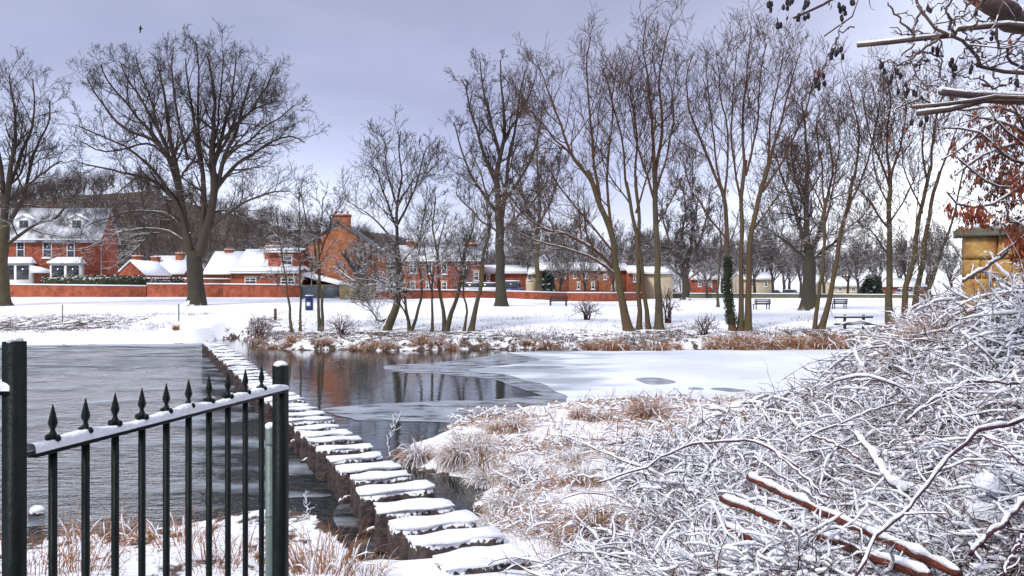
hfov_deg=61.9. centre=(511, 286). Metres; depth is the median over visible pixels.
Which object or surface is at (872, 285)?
evergreen tree
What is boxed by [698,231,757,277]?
bare tree
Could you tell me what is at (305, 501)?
waterside twig
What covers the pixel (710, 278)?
bare tree
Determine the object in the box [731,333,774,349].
grass tussock
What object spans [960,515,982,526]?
snow lump
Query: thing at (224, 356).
stepping stone
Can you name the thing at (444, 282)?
window
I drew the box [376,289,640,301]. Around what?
brick wall
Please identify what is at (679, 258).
bare tree
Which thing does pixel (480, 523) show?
grass tussock
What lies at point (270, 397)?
stepping stone
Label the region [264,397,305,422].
stepping stone
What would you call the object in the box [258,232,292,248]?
bare tree
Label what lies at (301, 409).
stepping stone
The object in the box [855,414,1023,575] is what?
arching briar
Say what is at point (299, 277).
bare tree
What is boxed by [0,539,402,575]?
verge grass
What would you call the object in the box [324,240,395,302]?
bare tree
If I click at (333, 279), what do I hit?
brick house
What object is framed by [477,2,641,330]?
bare tree
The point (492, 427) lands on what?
grass tussock
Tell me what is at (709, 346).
grass tussock
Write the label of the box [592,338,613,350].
grass tussock
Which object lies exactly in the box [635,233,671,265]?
bare tree
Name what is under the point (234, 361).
stepping stone
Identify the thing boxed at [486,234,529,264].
bare tree
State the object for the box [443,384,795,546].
frosted grass
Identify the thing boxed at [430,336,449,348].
grass tussock
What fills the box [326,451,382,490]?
stepping stone
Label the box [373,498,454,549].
stepping stone
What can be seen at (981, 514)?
snow lump
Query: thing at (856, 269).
bare tree
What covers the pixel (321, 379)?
water
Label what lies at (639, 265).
bare tree
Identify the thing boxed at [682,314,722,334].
bare shrub
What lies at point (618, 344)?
grass tussock
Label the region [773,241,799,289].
bare tree
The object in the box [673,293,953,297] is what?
stone wall
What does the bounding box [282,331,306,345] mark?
grass tussock
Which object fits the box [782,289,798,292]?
parked car
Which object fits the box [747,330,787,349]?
grass tussock
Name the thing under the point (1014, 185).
beech tree
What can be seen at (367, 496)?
stepping stone
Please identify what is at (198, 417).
slush sheet
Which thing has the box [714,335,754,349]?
grass tussock
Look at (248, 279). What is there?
window
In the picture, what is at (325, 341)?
grass tussock
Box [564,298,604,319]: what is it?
bare shrub
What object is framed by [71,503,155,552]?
grass tussock
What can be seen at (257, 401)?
stepping stone
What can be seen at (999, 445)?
arching briar
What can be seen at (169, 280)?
hedge
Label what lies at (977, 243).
building
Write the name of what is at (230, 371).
stepping stone
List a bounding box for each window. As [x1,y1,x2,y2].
[16,243,24,256]
[41,243,52,258]
[67,243,74,256]
[244,276,257,283]
[280,254,292,265]
[280,276,295,283]
[409,261,417,273]
[409,280,415,288]
[425,280,430,288]
[441,262,447,274]
[441,280,447,288]
[473,270,479,281]
[485,274,490,280]
[576,281,580,289]
[591,281,595,289]
[851,286,855,291]
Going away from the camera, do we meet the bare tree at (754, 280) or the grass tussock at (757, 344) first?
the grass tussock at (757, 344)
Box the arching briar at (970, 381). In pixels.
[906,361,1020,421]
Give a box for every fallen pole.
[719,493,932,575]
[725,522,822,571]
[746,471,962,575]
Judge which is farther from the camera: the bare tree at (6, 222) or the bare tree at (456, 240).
the bare tree at (456, 240)
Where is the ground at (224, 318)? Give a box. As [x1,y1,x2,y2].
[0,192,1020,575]
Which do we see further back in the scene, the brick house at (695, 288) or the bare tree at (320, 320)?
the brick house at (695, 288)
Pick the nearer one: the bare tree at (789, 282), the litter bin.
the litter bin
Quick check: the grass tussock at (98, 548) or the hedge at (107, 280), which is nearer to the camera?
the grass tussock at (98, 548)
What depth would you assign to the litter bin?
66.74 m
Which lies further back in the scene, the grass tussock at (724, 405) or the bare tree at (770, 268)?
the bare tree at (770, 268)
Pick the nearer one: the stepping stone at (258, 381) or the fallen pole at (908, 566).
the fallen pole at (908, 566)
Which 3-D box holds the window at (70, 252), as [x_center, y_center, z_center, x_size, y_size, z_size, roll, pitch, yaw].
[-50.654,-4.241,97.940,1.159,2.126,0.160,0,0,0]
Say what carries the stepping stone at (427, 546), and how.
in the water
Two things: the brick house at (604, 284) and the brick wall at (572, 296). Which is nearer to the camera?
the brick wall at (572, 296)
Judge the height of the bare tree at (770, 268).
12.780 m
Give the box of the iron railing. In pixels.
[0,336,288,575]
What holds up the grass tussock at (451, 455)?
on the ground at (224, 318)
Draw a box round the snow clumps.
[573,282,1023,575]
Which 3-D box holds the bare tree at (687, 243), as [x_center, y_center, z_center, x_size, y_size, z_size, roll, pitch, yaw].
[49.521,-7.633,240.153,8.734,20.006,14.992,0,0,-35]
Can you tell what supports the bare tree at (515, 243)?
on the ground at (224, 318)
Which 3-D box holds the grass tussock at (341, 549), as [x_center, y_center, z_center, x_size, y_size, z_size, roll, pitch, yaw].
[-2.213,3.093,10.117,1.401,0.646,1.726,0,0,-30]
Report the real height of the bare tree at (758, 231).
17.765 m
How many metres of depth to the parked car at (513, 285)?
104.56 m
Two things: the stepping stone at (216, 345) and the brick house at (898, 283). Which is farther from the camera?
the brick house at (898, 283)
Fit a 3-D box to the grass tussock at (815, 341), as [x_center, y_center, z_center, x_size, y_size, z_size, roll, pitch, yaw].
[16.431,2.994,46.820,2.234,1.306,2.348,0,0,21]
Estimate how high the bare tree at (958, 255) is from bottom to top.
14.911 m
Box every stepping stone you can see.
[202,342,222,352]
[206,344,225,356]
[208,346,227,357]
[210,347,230,360]
[212,350,234,363]
[214,352,236,365]
[216,354,241,368]
[218,357,242,370]
[220,357,245,372]
[222,360,246,373]
[223,361,250,376]
[226,363,253,376]
[228,366,255,381]
[231,368,257,383]
[233,370,259,385]
[234,371,265,388]
[238,373,268,391]
[241,376,271,389]
[243,379,271,387]
[248,383,271,387]
[249,385,269,405]
[256,392,296,413]
[264,395,299,417]
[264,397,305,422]
[271,403,310,406]
[289,406,317,411]
[289,410,324,417]
[289,416,334,446]
[294,424,338,453]
[299,429,352,462]
[307,435,361,470]
[315,443,372,480]
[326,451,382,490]
[335,460,401,504]
[348,470,411,516]
[356,479,434,532]
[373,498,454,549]
[386,509,479,559]
[405,526,505,559]
[432,541,530,574]
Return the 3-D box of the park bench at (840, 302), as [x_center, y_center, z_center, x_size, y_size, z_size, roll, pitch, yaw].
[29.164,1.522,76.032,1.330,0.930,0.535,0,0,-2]
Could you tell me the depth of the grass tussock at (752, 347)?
45.79 m
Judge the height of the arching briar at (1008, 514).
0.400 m
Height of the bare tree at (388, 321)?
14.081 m
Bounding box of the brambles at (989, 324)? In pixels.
[566,260,1023,533]
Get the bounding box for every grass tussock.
[0,504,121,574]
[32,527,148,575]
[35,496,146,542]
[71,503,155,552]
[99,504,205,545]
[135,502,234,550]
[170,526,257,574]
[171,323,181,330]
[183,515,308,567]
[238,512,372,570]
[251,333,268,345]
[251,523,386,575]
[255,514,391,572]
[268,342,281,348]
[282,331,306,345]
[309,334,336,345]
[320,548,402,575]
[343,339,373,350]
[372,338,382,347]
[375,339,392,350]
[377,341,399,348]
[384,429,446,470]
[403,341,419,346]
[408,331,432,347]
[424,426,503,476]
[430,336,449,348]
[442,343,461,349]
[455,439,506,478]
[459,458,508,489]
[460,424,509,461]
[474,474,532,520]
[474,502,521,531]
[481,414,514,434]
[488,452,557,488]
[492,406,536,434]
[520,336,532,346]
[530,338,560,350]
[536,481,650,554]
[552,445,597,465]
[556,451,614,489]
[563,406,591,421]
[577,333,600,350]
[580,409,608,422]
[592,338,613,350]
[593,336,615,350]
[595,327,632,351]
[600,409,618,421]
[615,338,637,350]
[618,393,678,423]
[637,336,678,351]
[669,339,685,348]
[697,337,725,349]
[702,339,727,349]
[705,403,732,414]
[711,334,740,346]
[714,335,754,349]
[719,339,742,349]
[724,326,756,339]
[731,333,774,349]
[738,340,761,349]
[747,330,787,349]
[760,337,782,349]
[771,330,812,348]
[785,332,816,349]
[795,332,827,349]
[803,328,846,349]
[809,330,849,349]
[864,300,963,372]
[902,308,953,333]
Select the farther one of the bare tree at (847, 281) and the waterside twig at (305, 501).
the bare tree at (847, 281)
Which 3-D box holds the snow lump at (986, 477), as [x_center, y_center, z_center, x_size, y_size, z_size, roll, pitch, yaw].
[3.159,1.289,5.601,0.237,0.142,0.201,0,0,0]
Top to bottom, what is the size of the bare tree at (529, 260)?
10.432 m
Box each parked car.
[461,282,479,289]
[482,282,495,289]
[505,280,523,290]
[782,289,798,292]
[894,288,913,293]
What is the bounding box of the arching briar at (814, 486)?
[757,434,829,498]
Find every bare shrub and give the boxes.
[242,313,281,338]
[321,314,362,334]
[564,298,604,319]
[653,286,682,322]
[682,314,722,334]
[897,278,956,324]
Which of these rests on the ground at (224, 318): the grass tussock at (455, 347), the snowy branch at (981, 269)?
the grass tussock at (455, 347)
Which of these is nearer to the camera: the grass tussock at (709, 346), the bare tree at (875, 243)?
the grass tussock at (709, 346)
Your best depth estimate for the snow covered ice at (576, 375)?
34.53 m
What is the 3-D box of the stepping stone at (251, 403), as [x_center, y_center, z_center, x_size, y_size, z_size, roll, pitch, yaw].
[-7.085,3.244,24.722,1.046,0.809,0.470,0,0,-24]
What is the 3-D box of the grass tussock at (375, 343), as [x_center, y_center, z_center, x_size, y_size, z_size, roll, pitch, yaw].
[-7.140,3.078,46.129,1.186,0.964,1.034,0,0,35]
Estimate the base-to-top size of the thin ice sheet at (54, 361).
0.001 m
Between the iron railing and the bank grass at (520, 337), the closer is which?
the iron railing
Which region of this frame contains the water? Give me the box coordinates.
[0,338,712,560]
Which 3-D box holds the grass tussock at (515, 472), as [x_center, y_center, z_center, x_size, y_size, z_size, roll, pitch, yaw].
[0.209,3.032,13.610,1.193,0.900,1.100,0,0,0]
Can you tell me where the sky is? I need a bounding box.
[0,0,1023,276]
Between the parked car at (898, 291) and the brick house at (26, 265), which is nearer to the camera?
the brick house at (26, 265)
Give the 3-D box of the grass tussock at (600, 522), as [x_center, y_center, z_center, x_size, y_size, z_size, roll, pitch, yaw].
[0.998,2.856,10.014,1.327,1.152,1.309,0,0,43]
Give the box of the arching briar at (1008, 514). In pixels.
[968,496,1023,555]
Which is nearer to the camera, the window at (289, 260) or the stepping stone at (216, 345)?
the stepping stone at (216, 345)
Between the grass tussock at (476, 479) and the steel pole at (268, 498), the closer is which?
the steel pole at (268, 498)
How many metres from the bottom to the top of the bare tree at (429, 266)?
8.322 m
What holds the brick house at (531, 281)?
on the ground at (224, 318)
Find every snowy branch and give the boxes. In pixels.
[843,431,909,497]
[962,233,1023,281]
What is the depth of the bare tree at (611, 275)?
123.57 m
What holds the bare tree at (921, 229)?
on the ground at (224, 318)
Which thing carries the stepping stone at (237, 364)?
on the slush sheet at (198, 417)
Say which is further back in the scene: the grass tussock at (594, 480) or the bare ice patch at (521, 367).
the bare ice patch at (521, 367)
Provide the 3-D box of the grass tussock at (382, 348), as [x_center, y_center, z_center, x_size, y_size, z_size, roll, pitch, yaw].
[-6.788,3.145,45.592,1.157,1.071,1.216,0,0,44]
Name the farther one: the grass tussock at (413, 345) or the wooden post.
the wooden post
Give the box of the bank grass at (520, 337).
[245,308,891,349]
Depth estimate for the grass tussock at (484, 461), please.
15.27 m
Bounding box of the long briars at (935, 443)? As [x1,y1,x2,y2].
[448,267,1023,575]
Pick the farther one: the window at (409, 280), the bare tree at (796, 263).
the bare tree at (796, 263)
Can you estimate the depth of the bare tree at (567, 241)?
209.63 m
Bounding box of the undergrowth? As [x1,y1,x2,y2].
[526,280,1023,575]
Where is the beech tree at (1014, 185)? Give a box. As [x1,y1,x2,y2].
[877,32,1023,288]
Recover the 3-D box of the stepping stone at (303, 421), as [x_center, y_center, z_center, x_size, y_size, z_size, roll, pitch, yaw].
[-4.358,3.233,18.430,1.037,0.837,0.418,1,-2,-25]
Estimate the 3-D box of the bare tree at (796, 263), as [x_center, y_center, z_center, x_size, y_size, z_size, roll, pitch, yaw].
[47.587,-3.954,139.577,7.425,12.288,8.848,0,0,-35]
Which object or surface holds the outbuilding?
on the ground at (224, 318)
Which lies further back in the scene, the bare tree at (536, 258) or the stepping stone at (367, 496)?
the bare tree at (536, 258)
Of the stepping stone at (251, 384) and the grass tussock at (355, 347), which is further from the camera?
the grass tussock at (355, 347)
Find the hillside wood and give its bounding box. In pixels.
[5,163,738,292]
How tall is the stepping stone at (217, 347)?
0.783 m
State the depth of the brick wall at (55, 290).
90.83 m
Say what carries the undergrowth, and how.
on the ground at (224, 318)
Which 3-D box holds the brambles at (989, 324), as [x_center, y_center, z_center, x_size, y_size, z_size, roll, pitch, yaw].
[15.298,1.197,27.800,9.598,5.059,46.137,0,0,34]
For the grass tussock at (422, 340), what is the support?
on the ground at (224, 318)
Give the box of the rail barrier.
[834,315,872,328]
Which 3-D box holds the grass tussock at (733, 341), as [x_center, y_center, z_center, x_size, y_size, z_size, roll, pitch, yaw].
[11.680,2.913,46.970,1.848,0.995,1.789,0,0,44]
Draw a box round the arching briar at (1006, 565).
[1002,533,1023,575]
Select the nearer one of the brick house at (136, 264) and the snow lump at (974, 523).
the snow lump at (974, 523)
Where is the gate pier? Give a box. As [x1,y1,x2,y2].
[339,283,378,299]
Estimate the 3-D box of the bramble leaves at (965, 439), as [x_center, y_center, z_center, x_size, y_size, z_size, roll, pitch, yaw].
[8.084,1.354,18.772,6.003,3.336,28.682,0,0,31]
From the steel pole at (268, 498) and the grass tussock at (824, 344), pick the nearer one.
the steel pole at (268, 498)
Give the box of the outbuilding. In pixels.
[227,266,309,284]
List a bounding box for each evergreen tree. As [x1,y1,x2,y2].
[540,270,556,291]
[860,275,883,293]
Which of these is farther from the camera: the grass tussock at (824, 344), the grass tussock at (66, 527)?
the grass tussock at (824, 344)
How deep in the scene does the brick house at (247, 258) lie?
123.49 m
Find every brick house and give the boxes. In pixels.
[0,205,120,283]
[118,253,171,277]
[150,251,204,277]
[203,247,244,277]
[236,248,268,265]
[300,211,388,288]
[399,238,485,290]
[484,265,526,290]
[526,267,535,290]
[539,259,567,291]
[568,260,598,291]
[596,259,627,291]
[625,265,644,298]
[644,266,674,298]
[682,270,717,292]
[731,272,770,292]
[816,276,862,294]
[881,278,926,293]
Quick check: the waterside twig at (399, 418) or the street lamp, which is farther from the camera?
the street lamp
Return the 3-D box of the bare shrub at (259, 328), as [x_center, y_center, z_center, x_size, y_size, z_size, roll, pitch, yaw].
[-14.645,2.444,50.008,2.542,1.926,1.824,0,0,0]
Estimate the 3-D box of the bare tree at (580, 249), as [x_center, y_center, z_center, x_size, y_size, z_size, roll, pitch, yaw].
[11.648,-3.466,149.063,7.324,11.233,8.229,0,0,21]
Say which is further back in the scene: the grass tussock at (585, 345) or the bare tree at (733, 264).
the bare tree at (733, 264)
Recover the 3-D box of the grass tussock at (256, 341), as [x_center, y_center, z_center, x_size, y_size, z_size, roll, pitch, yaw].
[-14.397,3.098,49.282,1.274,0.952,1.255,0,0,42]
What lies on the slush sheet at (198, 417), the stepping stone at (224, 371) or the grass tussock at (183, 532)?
the stepping stone at (224, 371)
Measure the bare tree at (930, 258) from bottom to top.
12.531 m
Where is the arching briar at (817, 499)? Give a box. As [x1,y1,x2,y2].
[752,456,824,505]
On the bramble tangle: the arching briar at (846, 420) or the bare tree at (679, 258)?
the arching briar at (846, 420)
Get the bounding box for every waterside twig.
[301,491,314,520]
[387,410,401,459]
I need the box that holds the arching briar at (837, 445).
[810,434,862,463]
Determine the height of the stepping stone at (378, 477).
0.828 m
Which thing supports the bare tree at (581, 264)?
on the ground at (224, 318)
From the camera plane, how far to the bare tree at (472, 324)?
52.41 m
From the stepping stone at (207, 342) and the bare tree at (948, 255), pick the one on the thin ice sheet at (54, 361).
the stepping stone at (207, 342)
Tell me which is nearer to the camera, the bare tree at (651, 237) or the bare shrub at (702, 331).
the bare shrub at (702, 331)
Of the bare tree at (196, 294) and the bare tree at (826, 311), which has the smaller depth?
the bare tree at (826, 311)
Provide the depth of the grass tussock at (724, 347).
45.96 m
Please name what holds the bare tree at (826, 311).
on the ground at (224, 318)
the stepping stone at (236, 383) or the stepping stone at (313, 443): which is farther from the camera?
the stepping stone at (236, 383)
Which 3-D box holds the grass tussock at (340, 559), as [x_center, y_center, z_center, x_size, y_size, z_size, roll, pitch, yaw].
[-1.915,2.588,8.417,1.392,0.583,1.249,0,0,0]
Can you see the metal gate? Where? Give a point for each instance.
(332, 291)
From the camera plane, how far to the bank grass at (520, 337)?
49.18 m
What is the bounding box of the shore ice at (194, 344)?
[0,343,201,347]
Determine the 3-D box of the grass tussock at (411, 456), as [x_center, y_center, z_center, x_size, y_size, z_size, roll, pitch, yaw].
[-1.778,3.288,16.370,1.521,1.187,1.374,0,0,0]
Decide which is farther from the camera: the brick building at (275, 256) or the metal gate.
the brick building at (275, 256)
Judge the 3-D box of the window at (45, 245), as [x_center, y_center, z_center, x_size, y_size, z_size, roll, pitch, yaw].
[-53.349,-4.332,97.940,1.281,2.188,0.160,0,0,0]
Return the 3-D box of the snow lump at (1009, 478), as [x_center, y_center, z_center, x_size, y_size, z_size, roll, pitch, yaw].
[3.309,1.288,5.702,0.187,0.104,0.164,0,0,0]
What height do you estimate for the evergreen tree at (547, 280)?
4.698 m
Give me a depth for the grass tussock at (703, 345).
46.50 m
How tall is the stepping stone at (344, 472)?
0.814 m
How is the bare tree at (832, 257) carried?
on the ground at (224, 318)
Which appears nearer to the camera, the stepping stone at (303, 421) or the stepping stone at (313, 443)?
the stepping stone at (313, 443)
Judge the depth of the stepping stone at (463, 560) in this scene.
8.94 m
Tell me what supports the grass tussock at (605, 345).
on the ground at (224, 318)
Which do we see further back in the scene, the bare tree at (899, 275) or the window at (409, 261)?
the bare tree at (899, 275)
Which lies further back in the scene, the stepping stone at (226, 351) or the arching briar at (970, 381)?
the stepping stone at (226, 351)
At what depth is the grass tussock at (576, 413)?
19.53 m
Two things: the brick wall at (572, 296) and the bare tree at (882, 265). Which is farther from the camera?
the bare tree at (882, 265)
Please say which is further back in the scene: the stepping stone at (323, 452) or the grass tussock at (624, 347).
the grass tussock at (624, 347)
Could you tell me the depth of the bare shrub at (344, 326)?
50.23 m
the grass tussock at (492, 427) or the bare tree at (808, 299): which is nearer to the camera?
the grass tussock at (492, 427)
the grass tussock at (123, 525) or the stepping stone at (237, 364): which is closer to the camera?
the grass tussock at (123, 525)
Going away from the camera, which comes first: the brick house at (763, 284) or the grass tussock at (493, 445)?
the grass tussock at (493, 445)
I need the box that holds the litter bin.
[305,276,313,309]
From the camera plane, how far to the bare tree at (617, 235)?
149.51 m
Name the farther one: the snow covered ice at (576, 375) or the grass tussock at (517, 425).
the snow covered ice at (576, 375)
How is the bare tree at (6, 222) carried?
on the ground at (224, 318)
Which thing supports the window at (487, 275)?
in the brick house at (513, 272)
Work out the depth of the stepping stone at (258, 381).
26.13 m
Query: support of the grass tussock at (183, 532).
on the ground at (224, 318)
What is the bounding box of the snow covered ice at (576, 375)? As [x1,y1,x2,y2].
[469,349,848,401]
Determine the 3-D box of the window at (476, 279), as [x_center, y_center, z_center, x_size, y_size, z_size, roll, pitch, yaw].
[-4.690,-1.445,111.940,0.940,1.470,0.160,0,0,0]
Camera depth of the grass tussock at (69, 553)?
9.58 m
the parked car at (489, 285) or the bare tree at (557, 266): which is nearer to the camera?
the parked car at (489, 285)
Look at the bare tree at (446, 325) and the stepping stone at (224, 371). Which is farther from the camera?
the bare tree at (446, 325)
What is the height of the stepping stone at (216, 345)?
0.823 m
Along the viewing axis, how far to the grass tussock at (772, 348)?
45.84 m
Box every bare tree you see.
[0,44,113,305]
[33,18,332,305]
[231,230,267,250]
[256,177,317,331]
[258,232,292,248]
[286,173,354,330]
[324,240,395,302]
[325,104,454,330]
[369,174,442,331]
[386,246,395,288]
[402,199,470,331]
[416,182,489,331]
[427,219,478,244]
[436,48,572,305]
[436,231,465,244]
[447,131,516,330]
[458,218,508,264]
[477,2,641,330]
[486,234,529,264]
[504,120,590,290]
[504,227,540,277]
[504,231,550,264]
[531,217,590,261]
[540,246,575,291]
[546,224,583,259]
[556,22,684,329]
[557,242,610,291]
[562,237,597,261]
[580,226,608,261]
[592,214,649,262]
[594,0,719,329]
[600,239,627,291]
[617,245,654,265]
[622,229,652,261]
[626,227,662,265]
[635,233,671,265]
[641,171,723,299]
[644,0,863,330]
[646,230,687,268]
[672,234,707,270]
[688,189,749,306]
[692,240,734,297]
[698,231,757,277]
[699,234,746,292]
[710,233,755,273]
[730,238,772,280]
[731,227,779,292]
[735,77,885,310]
[744,211,785,271]
[757,231,793,292]
[772,35,924,328]
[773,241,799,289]
[782,251,800,288]
[784,228,828,297]
[785,223,826,267]
[814,248,857,293]
[818,248,850,276]
[820,37,953,330]
[825,231,873,293]
[830,240,873,276]
[831,236,886,293]
[851,223,895,276]
[859,234,903,282]
[869,32,999,322]
[881,139,976,306]
[883,238,912,277]
[886,231,929,278]
[893,218,952,291]
[897,227,947,294]
[937,245,961,291]
[941,208,974,269]
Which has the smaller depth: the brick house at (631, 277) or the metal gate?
the metal gate
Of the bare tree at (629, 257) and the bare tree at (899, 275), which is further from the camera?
the bare tree at (899, 275)
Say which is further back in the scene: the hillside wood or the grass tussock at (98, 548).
the hillside wood
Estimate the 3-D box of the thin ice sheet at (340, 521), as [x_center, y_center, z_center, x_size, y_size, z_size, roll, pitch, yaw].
[-1.915,3.390,11.888,0.966,0.001,3.214,0,0,-18]
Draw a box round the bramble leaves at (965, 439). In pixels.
[637,334,1023,534]
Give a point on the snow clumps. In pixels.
(823, 569)
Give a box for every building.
[265,243,305,265]
[953,214,1023,316]
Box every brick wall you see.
[10,283,146,296]
[146,277,229,284]
[147,283,299,296]
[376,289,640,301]
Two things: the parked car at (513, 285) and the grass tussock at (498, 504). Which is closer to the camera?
the grass tussock at (498, 504)
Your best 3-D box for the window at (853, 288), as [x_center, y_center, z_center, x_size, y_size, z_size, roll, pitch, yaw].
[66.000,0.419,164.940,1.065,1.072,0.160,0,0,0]
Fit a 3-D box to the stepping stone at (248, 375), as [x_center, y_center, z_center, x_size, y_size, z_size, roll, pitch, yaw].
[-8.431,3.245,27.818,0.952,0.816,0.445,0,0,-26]
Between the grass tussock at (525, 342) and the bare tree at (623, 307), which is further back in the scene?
the bare tree at (623, 307)
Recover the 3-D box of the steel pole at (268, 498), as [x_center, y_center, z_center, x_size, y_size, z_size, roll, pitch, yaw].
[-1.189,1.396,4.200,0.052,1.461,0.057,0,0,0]
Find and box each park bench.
[549,296,567,305]
[752,299,770,308]
[831,299,847,308]
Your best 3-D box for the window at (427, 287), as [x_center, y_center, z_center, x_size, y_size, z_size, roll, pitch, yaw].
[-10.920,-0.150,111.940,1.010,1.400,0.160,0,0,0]
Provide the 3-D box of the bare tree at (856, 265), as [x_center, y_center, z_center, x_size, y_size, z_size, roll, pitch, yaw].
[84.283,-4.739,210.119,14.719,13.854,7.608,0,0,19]
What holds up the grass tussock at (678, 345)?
on the ground at (224, 318)
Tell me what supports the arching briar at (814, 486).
attached to the bramble tangle
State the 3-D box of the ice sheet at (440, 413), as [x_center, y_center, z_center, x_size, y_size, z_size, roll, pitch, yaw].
[-0.996,3.388,23.581,7.958,0.001,4.328,0,0,-21]
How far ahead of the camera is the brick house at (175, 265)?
137.46 m
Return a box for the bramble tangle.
[514,250,1023,575]
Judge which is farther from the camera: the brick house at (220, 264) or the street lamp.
the brick house at (220, 264)
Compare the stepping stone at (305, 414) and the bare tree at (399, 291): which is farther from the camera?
the bare tree at (399, 291)
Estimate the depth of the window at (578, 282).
131.96 m
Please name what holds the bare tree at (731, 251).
on the ground at (224, 318)
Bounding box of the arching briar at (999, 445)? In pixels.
[933,376,1023,465]
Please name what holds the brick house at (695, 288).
on the ground at (224, 318)
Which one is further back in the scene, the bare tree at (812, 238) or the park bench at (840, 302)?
the bare tree at (812, 238)
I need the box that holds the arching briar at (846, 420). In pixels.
[800,390,913,448]
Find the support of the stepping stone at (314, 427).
on the slush sheet at (198, 417)
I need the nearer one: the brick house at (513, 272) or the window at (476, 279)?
the window at (476, 279)
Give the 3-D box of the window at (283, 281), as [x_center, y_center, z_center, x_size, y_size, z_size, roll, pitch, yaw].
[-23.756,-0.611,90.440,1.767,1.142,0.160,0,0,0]
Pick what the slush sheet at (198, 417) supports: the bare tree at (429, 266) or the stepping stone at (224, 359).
the stepping stone at (224, 359)
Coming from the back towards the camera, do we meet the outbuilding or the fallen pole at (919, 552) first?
the outbuilding
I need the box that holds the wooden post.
[274,307,276,319]
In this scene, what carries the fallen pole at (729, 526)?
on the bramble tangle
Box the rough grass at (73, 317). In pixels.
[0,311,208,333]
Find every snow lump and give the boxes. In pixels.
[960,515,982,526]
[967,501,1002,520]
[973,472,1012,492]
[997,471,1019,486]
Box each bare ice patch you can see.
[494,365,560,368]
[635,377,675,384]
[648,398,696,401]
[688,387,703,389]
[712,388,745,391]
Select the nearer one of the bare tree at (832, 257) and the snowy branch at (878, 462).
the snowy branch at (878, 462)
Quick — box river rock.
[28,505,45,516]
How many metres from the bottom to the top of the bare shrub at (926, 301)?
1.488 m
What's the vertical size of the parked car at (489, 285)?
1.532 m
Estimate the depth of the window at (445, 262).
111.94 m
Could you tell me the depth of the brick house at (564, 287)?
132.00 m
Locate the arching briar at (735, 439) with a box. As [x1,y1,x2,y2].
[597,413,801,482]
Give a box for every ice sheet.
[0,346,209,373]
[322,395,567,422]
[334,504,356,525]
[384,350,569,400]
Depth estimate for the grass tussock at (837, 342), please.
46.48 m
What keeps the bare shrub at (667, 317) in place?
on the ground at (224, 318)
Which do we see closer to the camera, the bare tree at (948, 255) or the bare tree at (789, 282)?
the bare tree at (948, 255)
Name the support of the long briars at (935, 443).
on the ground at (224, 318)
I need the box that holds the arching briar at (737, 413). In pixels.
[729,393,754,442]
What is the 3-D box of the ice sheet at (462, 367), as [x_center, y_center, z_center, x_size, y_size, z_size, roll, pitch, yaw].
[-0.700,3.392,35.794,9.602,0.001,22.721,0,0,7]
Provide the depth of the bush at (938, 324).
13.85 m
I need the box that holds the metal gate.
[301,284,338,298]
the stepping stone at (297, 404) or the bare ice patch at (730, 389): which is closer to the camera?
the stepping stone at (297, 404)
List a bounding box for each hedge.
[39,272,147,285]
[147,276,185,282]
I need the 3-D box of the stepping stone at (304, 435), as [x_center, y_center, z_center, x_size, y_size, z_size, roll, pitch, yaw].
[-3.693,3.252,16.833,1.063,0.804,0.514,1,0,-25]
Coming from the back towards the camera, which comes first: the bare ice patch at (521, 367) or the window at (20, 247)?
the window at (20, 247)
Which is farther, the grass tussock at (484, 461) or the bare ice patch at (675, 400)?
the bare ice patch at (675, 400)
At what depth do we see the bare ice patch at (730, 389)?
28.10 m
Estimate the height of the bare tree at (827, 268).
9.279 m
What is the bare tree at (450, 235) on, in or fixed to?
on the ground at (224, 318)
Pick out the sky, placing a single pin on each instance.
(355, 60)
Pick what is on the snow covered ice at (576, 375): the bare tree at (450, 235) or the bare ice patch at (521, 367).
the bare ice patch at (521, 367)
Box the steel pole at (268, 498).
[265,422,271,575]
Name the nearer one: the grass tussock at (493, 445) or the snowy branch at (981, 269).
the snowy branch at (981, 269)
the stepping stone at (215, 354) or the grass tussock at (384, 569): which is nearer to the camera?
the grass tussock at (384, 569)
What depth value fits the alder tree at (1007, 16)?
3.54 m
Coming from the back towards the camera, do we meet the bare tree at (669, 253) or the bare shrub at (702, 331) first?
the bare tree at (669, 253)
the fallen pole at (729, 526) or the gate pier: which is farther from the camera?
the gate pier
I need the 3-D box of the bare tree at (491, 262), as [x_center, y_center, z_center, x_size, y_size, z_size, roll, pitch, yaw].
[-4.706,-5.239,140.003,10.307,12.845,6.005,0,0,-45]
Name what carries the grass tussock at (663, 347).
on the ground at (224, 318)
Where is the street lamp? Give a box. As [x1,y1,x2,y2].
[101,239,107,274]
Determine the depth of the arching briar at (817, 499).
8.38 m
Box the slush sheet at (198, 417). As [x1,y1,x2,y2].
[0,360,317,526]
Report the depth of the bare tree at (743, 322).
52.86 m
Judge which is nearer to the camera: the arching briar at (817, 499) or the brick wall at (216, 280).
the arching briar at (817, 499)
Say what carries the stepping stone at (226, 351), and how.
on the slush sheet at (198, 417)
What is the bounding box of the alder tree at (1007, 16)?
[766,0,1023,126]
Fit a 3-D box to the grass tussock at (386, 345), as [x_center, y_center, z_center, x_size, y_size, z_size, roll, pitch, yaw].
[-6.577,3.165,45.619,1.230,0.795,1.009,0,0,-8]
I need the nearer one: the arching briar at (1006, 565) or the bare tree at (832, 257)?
the arching briar at (1006, 565)
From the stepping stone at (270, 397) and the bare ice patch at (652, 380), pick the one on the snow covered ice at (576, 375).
the bare ice patch at (652, 380)
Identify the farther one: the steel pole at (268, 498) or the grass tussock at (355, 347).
the grass tussock at (355, 347)

